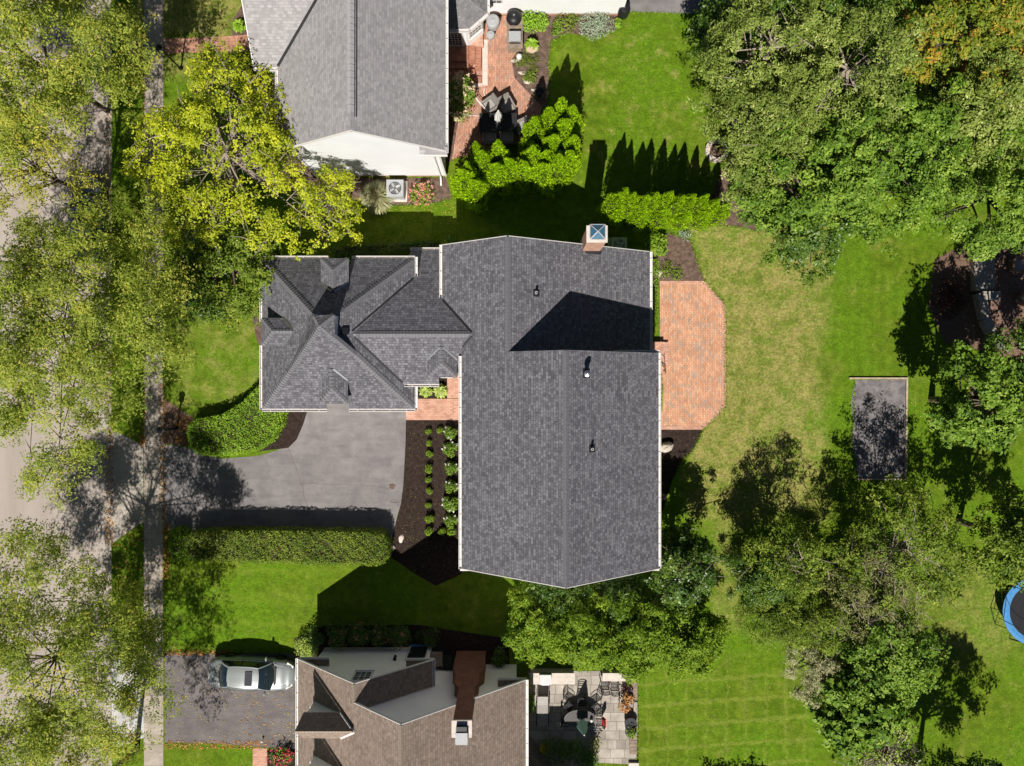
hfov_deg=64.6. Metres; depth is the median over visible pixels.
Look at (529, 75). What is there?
plant
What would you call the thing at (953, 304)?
purple shrub
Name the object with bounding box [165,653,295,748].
driveway
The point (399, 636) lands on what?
rose bush
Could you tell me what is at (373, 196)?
ornamental grass
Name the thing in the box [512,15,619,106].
garden mulch
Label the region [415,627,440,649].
grass plant
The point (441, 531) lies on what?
boxwood
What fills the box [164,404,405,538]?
driveway
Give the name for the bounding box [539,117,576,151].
arborvitae
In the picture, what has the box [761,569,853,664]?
broadleaf tree
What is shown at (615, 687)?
bar stool
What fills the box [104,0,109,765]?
gutter strip
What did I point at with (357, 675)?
window
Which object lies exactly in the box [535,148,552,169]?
arborvitae
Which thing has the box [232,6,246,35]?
walk mulch
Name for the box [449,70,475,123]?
hydrangea
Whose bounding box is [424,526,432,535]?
boxwood
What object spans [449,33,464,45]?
door
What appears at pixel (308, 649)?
shrub
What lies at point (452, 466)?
flowering shrub
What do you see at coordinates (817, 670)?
broadleaf tree
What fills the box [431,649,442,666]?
wheeled bin
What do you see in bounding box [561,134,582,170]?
arborvitae
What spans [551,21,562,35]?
shrub
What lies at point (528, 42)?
hosta
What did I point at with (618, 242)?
air conditioner
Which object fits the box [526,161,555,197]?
arborvitae
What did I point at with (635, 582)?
thicket tree
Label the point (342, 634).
rose bush
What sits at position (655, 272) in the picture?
hedge
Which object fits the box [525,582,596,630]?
thicket tree
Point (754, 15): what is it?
broadleaf tree
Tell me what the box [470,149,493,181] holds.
arborvitae
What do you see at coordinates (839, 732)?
broadleaf tree
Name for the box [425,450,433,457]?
boxwood
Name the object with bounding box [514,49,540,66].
plant
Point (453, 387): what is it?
entry walk
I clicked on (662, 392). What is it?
hedge
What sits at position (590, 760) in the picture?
shrub
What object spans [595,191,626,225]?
arborvitae
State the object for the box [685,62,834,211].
broadleaf tree
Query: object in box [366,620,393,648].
rose bush
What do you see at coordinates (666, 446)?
boulder
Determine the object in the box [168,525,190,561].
hedge
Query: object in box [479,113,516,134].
patio table
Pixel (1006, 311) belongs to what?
shade patio
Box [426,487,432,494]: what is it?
boxwood
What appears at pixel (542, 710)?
chaise longue
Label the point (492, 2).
window
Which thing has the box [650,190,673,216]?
arborvitae
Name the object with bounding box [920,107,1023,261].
broadleaf tree
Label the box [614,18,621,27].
plant
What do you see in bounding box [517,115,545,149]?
arborvitae
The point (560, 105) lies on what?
arborvitae
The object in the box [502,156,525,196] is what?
arborvitae
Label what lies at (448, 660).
wheeled bin
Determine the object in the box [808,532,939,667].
twiggy tree
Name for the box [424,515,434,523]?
boxwood
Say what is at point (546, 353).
house
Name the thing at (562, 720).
iron chair
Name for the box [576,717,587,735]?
patio umbrella
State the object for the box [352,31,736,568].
bark chips
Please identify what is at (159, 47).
lamp post
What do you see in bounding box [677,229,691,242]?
plant
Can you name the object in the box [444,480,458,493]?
flowering shrub
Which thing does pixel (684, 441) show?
corner mulch
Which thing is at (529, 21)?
shrub
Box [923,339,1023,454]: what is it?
broadleaf tree
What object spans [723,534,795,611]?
broadleaf tree
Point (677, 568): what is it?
glossy tree
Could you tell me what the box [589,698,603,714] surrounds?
iron chair
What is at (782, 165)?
broadleaf tree
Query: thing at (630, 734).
plant
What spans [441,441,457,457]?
flowering shrub
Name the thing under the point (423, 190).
flowering shrub
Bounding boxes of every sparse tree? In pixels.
[738,513,834,624]
[825,474,983,616]
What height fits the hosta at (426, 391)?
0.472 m
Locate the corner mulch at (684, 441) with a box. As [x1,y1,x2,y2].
[661,429,703,512]
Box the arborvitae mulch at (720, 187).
[651,166,765,229]
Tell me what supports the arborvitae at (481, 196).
on the lawn at (771, 448)
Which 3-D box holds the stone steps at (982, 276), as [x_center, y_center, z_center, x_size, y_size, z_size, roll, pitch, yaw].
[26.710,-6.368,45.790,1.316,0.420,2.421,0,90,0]
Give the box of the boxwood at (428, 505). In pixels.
[425,503,431,507]
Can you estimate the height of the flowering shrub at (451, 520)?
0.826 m
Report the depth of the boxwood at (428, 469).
45.61 m
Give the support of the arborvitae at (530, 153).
on the lawn at (771, 448)
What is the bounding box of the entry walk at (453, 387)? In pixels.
[447,375,458,397]
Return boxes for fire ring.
[705,138,729,162]
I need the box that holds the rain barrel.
[617,2,630,19]
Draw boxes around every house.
[241,0,626,185]
[259,224,660,587]
[294,644,527,765]
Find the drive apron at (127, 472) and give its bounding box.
[111,431,142,541]
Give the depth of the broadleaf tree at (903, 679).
40.67 m
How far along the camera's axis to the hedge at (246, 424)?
44.96 m
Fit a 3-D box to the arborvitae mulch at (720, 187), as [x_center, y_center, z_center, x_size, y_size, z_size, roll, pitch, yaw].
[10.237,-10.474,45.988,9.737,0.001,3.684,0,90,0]
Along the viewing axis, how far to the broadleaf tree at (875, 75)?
36.72 m
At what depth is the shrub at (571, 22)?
45.53 m
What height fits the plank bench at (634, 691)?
0.450 m
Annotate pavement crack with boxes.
[289,450,396,514]
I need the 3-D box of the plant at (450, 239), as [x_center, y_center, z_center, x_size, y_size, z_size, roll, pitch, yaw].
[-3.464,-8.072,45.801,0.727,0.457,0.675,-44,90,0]
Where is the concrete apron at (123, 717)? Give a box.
[111,640,143,742]
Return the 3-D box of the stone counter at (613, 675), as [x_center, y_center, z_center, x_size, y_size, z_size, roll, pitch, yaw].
[5.883,16.396,45.550,1.651,0.900,0.439,0,90,0]
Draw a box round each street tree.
[0,0,162,175]
[0,103,107,221]
[0,182,201,511]
[0,514,185,765]
[0,694,138,765]
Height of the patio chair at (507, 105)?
0.860 m
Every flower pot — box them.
[526,42,537,53]
[623,690,632,700]
[624,717,636,730]
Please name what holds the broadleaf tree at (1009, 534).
on the lawn at (771, 448)
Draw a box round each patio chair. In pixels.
[481,93,500,112]
[482,132,495,144]
[497,92,515,112]
[499,132,512,144]
[516,115,529,136]
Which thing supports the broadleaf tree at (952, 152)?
on the lawn at (771, 448)
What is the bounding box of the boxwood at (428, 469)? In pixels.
[425,464,432,472]
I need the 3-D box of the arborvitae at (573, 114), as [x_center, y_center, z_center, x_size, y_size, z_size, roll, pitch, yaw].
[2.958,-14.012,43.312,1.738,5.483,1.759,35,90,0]
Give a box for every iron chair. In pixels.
[560,714,569,727]
[562,699,573,712]
[576,694,586,706]
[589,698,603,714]
[593,714,605,729]
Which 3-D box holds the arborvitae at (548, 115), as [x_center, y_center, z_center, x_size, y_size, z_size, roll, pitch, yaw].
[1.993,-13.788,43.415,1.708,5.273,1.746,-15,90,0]
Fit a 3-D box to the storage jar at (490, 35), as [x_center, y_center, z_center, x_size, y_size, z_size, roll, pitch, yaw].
[-1.197,-19.574,45.655,0.458,0.650,0.451,0,90,0]
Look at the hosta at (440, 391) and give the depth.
45.65 m
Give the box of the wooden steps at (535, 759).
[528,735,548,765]
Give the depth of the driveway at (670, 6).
45.99 m
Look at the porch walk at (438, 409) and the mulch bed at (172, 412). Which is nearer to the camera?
the porch walk at (438, 409)
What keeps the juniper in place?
on the garden mulch at (542, 38)
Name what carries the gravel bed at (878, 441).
on the lawn at (771, 448)
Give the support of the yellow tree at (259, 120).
on the lawn at (771, 448)
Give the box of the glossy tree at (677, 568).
[644,522,737,610]
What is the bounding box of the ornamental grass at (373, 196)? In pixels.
[359,180,395,214]
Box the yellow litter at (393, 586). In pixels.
[169,46,930,740]
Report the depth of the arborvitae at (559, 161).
42.97 m
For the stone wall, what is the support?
on the shade mulch at (965, 327)
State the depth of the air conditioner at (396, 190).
45.16 m
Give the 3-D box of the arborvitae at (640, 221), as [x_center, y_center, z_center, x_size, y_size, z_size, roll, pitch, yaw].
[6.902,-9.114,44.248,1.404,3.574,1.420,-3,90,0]
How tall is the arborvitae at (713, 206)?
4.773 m
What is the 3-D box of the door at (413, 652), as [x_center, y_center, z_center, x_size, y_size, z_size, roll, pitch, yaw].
[-5.240,14.957,44.850,1.180,2.300,0.125,0,90,0]
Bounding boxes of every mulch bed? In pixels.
[142,397,193,445]
[294,625,508,664]
[390,420,461,585]
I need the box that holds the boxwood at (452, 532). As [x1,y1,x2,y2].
[447,527,456,535]
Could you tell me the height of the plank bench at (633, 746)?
0.450 m
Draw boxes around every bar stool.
[599,676,610,695]
[609,681,619,696]
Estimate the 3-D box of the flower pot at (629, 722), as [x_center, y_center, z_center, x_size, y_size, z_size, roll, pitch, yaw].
[6.693,19.190,45.730,0.720,0.500,0.709,0,90,0]
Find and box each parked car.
[64,176,108,263]
[208,652,294,696]
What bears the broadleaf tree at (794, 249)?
on the lawn at (771, 448)
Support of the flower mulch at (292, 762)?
on the lawn at (771, 448)
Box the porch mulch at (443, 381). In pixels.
[418,378,446,397]
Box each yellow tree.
[119,30,338,260]
[282,163,366,246]
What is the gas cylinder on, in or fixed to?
on the garden mulch at (542, 38)
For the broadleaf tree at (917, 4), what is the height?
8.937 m
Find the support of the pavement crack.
on the driveway at (335, 449)
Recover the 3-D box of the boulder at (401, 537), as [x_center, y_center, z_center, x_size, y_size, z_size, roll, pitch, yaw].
[-6.297,8.858,45.965,0.322,0.110,0.498,0,90,0]
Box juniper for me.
[577,11,616,41]
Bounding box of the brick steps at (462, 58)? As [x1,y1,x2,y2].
[449,40,487,85]
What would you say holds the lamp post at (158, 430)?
on the mulch bed at (172, 412)
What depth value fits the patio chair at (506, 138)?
45.52 m
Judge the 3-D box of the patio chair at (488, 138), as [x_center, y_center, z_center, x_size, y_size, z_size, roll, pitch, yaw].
[-1.278,-13.801,45.550,0.780,0.860,0.875,0,90,0]
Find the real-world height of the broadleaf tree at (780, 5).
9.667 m
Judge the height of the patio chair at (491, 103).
0.860 m
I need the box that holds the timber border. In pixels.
[849,377,907,479]
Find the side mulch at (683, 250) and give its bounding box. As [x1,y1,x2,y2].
[648,231,703,312]
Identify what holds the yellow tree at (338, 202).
on the lawn at (771, 448)
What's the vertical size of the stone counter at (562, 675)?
0.900 m
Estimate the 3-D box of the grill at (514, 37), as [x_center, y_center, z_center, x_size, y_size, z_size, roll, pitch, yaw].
[0.154,-19.170,44.960,0.660,0.400,0.592,0,90,0]
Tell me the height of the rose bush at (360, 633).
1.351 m
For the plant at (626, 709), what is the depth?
45.39 m
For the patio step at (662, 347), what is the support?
on the patio at (692, 376)
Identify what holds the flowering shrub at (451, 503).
on the mulch bed at (408, 555)
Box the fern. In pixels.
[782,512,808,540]
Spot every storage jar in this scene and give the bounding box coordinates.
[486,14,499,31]
[487,30,494,40]
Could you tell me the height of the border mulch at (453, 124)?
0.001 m
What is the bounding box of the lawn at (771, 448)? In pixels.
[111,0,1023,765]
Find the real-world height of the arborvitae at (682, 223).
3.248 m
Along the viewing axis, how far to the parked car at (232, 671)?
44.96 m
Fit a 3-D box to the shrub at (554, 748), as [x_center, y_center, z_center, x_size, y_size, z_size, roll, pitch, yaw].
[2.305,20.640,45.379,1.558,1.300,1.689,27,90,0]
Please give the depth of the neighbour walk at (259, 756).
45.98 m
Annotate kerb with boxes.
[109,0,111,765]
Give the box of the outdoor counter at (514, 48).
[507,12,522,52]
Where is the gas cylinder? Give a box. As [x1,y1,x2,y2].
[516,53,521,60]
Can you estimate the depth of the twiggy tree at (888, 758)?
42.28 m
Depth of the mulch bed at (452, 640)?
45.99 m
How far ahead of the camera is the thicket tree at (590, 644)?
41.69 m
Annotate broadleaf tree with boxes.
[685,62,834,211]
[686,0,755,65]
[693,0,848,118]
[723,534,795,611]
[725,114,866,267]
[726,581,815,651]
[749,0,929,159]
[751,0,898,72]
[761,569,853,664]
[764,184,870,288]
[775,76,947,260]
[781,630,848,711]
[803,666,910,765]
[832,72,978,230]
[832,594,951,714]
[843,0,967,78]
[879,0,1023,118]
[890,22,1023,186]
[917,0,1023,112]
[918,751,1002,765]
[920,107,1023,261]
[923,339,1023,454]
[956,483,1023,592]
[976,315,1023,404]
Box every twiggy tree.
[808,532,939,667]
[828,713,933,765]
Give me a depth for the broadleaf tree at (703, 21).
41.54 m
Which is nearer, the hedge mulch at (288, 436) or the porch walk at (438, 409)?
the porch walk at (438, 409)
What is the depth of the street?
46.13 m
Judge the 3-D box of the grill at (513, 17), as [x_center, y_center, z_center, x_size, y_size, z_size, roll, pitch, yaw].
[0.103,-20.202,44.805,0.865,0.710,0.895,0,90,0]
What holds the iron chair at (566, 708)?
on the stone patio at (614, 746)
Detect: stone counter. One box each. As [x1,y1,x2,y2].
[530,668,574,683]
[602,668,626,680]
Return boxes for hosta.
[232,18,245,32]
[418,387,432,397]
[433,384,447,398]
[524,37,538,51]
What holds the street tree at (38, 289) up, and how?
on the lawn at (771, 448)
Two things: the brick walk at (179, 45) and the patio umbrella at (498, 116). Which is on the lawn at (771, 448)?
the brick walk at (179, 45)
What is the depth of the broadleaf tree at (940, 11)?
36.53 m
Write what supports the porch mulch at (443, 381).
on the lawn at (771, 448)
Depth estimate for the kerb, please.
45.99 m
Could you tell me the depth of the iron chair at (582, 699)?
45.47 m
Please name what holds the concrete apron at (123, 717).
on the lawn at (771, 448)
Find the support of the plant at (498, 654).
on the mulch bed at (452, 640)
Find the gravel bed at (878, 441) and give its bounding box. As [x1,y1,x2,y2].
[851,379,905,477]
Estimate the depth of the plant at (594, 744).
45.33 m
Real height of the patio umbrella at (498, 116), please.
2.670 m
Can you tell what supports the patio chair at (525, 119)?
on the back patio at (502, 80)
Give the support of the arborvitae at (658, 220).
on the lawn at (771, 448)
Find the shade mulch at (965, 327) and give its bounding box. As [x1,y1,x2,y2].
[928,242,985,350]
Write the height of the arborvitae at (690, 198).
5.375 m
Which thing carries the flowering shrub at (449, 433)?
on the mulch bed at (408, 555)
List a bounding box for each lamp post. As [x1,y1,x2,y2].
[155,44,182,70]
[155,426,178,433]
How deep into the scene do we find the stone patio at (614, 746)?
45.98 m
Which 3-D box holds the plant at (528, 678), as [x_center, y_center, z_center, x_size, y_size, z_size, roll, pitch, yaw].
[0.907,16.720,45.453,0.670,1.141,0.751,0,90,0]
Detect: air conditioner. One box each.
[386,180,406,201]
[608,237,626,248]
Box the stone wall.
[972,291,1004,350]
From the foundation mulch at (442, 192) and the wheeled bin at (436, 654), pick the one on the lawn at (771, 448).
the foundation mulch at (442, 192)
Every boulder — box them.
[399,535,403,542]
[661,441,673,452]
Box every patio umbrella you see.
[494,110,502,123]
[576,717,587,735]
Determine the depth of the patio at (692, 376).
45.98 m
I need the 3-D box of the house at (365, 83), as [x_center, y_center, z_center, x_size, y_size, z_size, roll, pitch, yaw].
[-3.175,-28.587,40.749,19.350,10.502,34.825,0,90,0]
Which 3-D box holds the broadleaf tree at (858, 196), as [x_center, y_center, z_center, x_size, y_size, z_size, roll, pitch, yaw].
[16.813,-11.389,40.535,8.722,11.039,8.353,19,90,0]
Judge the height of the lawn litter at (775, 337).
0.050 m
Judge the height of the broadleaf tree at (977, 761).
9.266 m
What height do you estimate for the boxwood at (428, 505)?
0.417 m
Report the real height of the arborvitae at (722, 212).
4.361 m
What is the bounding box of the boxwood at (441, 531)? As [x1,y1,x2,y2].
[438,527,445,535]
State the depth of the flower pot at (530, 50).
45.56 m
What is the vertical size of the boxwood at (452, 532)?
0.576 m
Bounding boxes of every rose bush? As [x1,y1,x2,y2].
[325,622,349,649]
[344,621,371,648]
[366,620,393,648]
[387,623,412,649]
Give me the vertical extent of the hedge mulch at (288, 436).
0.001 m
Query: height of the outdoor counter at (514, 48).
0.820 m
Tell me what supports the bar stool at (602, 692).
on the stone patio at (614, 746)
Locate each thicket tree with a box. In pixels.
[501,582,583,669]
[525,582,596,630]
[541,584,628,672]
[581,573,648,645]
[587,590,679,685]
[635,574,700,638]
[665,603,732,684]
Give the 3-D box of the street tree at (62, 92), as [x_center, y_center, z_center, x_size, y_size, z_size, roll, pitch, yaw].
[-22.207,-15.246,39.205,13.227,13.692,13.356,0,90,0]
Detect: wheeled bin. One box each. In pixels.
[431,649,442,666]
[442,651,454,669]
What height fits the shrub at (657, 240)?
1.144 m
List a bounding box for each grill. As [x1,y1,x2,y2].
[506,10,521,25]
[509,31,520,43]
[539,673,550,684]
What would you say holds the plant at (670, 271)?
on the side mulch at (683, 250)
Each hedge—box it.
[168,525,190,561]
[183,525,392,567]
[186,385,288,456]
[330,240,440,257]
[653,258,659,333]
[661,377,663,412]
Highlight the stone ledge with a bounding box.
[628,701,638,765]
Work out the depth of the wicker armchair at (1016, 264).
45.56 m
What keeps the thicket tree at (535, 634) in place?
on the lawn at (771, 448)
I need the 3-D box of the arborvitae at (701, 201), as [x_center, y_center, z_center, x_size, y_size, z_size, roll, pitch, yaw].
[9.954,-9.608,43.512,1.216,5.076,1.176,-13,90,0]
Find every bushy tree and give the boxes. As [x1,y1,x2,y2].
[151,223,239,323]
[162,201,289,335]
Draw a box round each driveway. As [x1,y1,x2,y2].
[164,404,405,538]
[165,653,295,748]
[626,0,786,13]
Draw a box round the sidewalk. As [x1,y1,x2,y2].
[144,0,162,765]
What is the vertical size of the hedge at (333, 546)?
1.760 m
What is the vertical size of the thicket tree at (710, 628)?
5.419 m
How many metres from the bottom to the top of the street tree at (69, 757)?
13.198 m
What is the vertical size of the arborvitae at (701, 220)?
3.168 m
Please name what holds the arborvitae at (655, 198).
on the arborvitae mulch at (720, 187)
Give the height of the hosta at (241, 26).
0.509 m
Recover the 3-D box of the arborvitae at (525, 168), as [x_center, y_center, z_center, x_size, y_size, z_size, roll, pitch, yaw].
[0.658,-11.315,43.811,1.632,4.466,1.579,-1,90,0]
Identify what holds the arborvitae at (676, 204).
on the arborvitae mulch at (720, 187)
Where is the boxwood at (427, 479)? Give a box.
[425,476,431,482]
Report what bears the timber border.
on the gravel bed at (878, 441)
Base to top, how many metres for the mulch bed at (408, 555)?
0.001 m
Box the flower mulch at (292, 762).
[268,749,294,765]
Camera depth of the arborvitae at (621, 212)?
44.19 m
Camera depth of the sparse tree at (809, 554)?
40.50 m
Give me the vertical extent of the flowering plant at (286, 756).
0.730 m
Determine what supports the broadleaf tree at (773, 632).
on the lawn at (771, 448)
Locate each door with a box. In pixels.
[404,646,428,660]
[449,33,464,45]
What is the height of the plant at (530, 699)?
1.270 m
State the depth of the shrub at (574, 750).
45.12 m
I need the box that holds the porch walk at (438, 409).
[406,399,458,419]
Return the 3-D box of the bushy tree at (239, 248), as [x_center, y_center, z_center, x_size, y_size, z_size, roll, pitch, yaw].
[-14.512,-6.216,43.173,7.958,5.820,7.434,0,90,0]
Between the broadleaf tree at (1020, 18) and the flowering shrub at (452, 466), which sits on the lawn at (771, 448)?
the broadleaf tree at (1020, 18)
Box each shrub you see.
[224,55,255,82]
[294,636,317,656]
[304,625,325,647]
[408,181,435,205]
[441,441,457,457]
[441,496,457,512]
[443,426,457,440]
[443,514,458,528]
[444,461,458,474]
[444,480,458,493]
[522,10,548,33]
[539,735,568,765]
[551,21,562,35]
[552,12,579,33]
[558,737,586,765]
[576,747,598,765]
[644,230,667,256]
[931,277,969,319]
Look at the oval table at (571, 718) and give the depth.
45.26 m
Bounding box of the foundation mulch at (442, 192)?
[259,78,450,205]
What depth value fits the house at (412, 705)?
40.56 m
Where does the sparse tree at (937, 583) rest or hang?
on the lawn at (771, 448)
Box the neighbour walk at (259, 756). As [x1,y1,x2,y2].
[253,748,266,765]
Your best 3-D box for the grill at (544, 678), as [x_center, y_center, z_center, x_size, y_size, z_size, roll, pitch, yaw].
[1.845,16.429,44.900,0.660,0.400,0.592,0,90,0]
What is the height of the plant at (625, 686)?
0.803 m
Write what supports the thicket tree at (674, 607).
on the lawn at (771, 448)
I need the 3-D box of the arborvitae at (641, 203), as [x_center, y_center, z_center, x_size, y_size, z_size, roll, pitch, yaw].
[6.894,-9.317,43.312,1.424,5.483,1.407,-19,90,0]
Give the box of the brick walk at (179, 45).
[164,35,249,53]
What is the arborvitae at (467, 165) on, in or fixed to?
on the lawn at (771, 448)
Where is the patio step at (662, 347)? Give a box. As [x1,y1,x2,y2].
[653,342,667,365]
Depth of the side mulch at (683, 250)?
45.99 m
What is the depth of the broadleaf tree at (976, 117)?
37.56 m
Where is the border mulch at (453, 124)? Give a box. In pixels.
[446,83,462,161]
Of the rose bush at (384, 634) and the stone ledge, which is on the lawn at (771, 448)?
the stone ledge
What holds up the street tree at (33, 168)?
on the street
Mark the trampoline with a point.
(1012, 610)
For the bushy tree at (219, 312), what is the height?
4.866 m
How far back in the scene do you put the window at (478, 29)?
44.60 m
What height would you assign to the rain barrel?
1.100 m
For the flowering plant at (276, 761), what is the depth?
45.52 m
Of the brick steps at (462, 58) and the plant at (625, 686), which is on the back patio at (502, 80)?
the brick steps at (462, 58)
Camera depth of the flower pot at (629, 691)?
45.53 m
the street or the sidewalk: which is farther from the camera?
the street
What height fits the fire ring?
0.260 m
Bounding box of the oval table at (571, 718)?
[565,707,595,727]
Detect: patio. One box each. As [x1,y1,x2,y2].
[452,16,541,158]
[528,671,636,765]
[660,282,724,428]
[988,231,1023,360]
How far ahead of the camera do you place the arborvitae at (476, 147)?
42.27 m
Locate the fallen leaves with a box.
[104,59,293,749]
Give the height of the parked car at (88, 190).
1.440 m
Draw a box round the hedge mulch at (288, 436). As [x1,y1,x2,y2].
[253,412,306,451]
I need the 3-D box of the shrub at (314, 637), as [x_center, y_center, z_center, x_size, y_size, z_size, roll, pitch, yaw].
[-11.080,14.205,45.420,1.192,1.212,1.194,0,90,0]
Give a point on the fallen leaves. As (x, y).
(163, 551)
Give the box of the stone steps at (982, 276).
[970,250,994,291]
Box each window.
[344,670,381,681]
[468,23,483,40]
[490,0,502,5]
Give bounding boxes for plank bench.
[629,733,636,753]
[631,677,636,699]
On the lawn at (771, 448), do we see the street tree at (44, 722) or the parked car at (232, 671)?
the street tree at (44, 722)
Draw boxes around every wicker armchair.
[1007,256,1023,272]
[1013,290,1023,306]
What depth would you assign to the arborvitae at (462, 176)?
42.92 m
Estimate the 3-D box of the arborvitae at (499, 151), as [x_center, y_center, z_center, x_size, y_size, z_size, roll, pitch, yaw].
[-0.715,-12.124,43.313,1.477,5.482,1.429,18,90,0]
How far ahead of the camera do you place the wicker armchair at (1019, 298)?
45.56 m
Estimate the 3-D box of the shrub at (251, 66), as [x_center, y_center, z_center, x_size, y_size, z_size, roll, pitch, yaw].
[-15.178,-17.556,45.414,1.991,1.236,1.578,0,90,0]
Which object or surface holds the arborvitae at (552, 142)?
on the lawn at (771, 448)
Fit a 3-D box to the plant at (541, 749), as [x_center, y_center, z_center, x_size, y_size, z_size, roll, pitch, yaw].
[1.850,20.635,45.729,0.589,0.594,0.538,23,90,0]
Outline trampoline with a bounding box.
[991,579,1023,643]
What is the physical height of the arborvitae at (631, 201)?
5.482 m
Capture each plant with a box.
[265,747,294,765]
[273,756,284,765]
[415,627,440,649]
[443,234,455,243]
[490,646,507,666]
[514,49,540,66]
[522,64,538,83]
[525,674,531,688]
[528,693,534,714]
[540,743,549,753]
[588,736,601,756]
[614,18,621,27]
[618,689,634,712]
[619,682,632,695]
[625,727,636,738]
[660,260,682,280]
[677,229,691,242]
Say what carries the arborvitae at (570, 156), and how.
on the lawn at (771, 448)
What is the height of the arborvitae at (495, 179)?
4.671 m
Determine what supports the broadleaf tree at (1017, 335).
on the lawn at (771, 448)
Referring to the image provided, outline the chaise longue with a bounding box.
[536,696,548,725]
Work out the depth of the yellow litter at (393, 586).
45.97 m
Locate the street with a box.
[0,0,109,765]
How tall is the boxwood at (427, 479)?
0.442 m
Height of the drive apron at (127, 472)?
0.110 m
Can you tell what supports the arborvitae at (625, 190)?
on the arborvitae mulch at (720, 187)
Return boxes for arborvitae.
[449,167,488,211]
[454,176,491,214]
[463,161,473,174]
[469,140,484,166]
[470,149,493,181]
[478,159,514,198]
[489,139,511,162]
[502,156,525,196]
[513,158,536,195]
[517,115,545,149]
[517,141,541,182]
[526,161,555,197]
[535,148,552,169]
[539,106,560,137]
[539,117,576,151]
[540,133,562,157]
[546,150,577,194]
[553,96,567,122]
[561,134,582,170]
[562,149,579,185]
[563,103,584,136]
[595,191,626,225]
[602,203,625,228]
[609,187,629,210]
[620,192,636,220]
[624,208,649,231]
[626,194,650,224]
[642,191,660,223]
[648,206,674,231]
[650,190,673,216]
[667,193,685,224]
[672,193,696,223]
[672,210,692,230]
[687,210,709,232]
[690,193,709,215]
[693,197,720,225]
[704,200,730,229]
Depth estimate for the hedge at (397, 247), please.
45.58 m
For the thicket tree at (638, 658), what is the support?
on the lawn at (771, 448)
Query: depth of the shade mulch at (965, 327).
45.99 m
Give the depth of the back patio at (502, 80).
45.98 m
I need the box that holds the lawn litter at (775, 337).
[173,47,1009,762]

